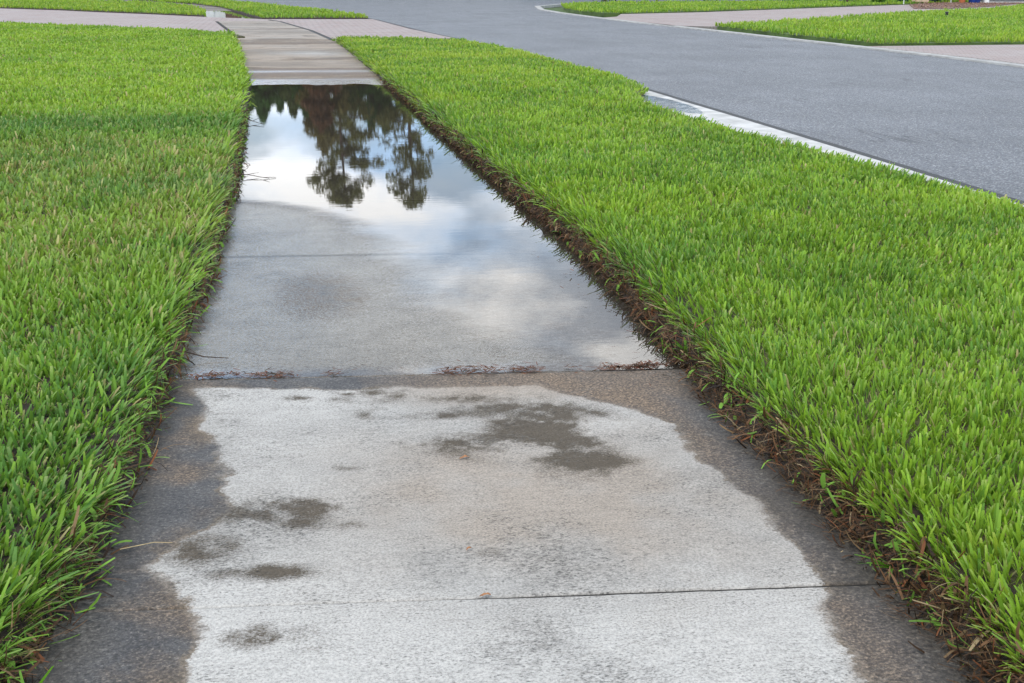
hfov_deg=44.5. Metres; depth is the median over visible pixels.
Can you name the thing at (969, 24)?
lawn grass
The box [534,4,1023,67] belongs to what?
curb
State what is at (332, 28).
driveway
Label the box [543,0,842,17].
ground
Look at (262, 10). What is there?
lawn grass
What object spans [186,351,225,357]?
twig
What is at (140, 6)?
lawn grass
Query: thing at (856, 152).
curb
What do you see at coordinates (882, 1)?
garden shrub
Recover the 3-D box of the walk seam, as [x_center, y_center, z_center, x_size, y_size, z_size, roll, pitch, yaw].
[-5.105,-7.442,29.909,0.248,0.114,12.070,-5,17,-16]
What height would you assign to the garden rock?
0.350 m
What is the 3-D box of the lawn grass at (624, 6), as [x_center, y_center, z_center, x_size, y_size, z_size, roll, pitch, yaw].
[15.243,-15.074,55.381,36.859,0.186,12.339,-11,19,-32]
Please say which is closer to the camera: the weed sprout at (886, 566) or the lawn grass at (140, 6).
the weed sprout at (886, 566)
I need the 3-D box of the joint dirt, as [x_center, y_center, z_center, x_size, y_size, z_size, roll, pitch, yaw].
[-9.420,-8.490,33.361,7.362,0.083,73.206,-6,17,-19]
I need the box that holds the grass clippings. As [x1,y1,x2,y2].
[173,231,689,385]
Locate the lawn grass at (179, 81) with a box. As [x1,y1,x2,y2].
[0,20,255,679]
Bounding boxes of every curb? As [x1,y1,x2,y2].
[367,18,1023,204]
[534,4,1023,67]
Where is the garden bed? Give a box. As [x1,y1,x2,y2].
[909,2,1023,8]
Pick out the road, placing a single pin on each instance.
(962, 121)
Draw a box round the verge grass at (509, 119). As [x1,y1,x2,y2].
[331,35,1023,677]
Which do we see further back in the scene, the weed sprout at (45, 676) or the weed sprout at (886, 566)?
the weed sprout at (886, 566)
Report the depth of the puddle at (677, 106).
12.54 m
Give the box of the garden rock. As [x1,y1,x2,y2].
[912,0,928,2]
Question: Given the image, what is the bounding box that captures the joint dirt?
[60,21,906,613]
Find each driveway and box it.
[0,8,450,38]
[604,4,1015,29]
[869,45,1023,63]
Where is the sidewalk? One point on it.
(394, 264)
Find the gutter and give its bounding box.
[644,91,1023,206]
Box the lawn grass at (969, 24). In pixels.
[715,3,1023,43]
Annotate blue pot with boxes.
[968,0,980,2]
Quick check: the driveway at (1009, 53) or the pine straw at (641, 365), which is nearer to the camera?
the pine straw at (641, 365)
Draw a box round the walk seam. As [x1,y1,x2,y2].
[271,20,330,39]
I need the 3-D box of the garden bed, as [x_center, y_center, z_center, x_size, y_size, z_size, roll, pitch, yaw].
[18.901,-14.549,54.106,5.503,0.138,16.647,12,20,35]
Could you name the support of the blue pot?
on the garden bed
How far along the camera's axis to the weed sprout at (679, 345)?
4.21 m
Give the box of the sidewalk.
[0,0,1006,682]
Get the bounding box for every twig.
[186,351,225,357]
[233,172,274,177]
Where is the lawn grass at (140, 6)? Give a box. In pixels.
[0,0,205,15]
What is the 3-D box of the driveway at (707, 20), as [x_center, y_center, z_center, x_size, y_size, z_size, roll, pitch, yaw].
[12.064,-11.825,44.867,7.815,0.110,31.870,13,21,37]
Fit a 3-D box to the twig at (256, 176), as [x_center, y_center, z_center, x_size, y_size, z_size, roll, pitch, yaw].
[-1.648,-1.071,8.034,0.266,0.030,0.169,3,17,12]
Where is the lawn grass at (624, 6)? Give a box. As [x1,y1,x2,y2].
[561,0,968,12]
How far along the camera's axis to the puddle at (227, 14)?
41.08 m
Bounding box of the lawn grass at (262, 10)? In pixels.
[147,0,367,17]
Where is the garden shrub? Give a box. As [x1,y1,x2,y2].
[871,0,885,2]
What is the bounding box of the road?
[232,0,1023,200]
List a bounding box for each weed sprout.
[39,666,53,682]
[671,337,687,354]
[854,554,893,575]
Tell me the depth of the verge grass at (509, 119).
5.22 m
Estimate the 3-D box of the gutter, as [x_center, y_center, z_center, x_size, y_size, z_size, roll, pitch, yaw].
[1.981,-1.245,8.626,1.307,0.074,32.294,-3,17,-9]
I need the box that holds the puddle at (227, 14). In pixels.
[205,11,257,18]
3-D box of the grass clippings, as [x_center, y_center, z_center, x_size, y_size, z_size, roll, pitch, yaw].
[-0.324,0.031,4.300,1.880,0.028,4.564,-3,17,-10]
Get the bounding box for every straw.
[120,542,172,549]
[185,358,686,381]
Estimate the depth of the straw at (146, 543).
2.79 m
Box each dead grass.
[0,106,250,682]
[380,75,1023,682]
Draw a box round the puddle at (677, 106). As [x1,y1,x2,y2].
[642,95,702,113]

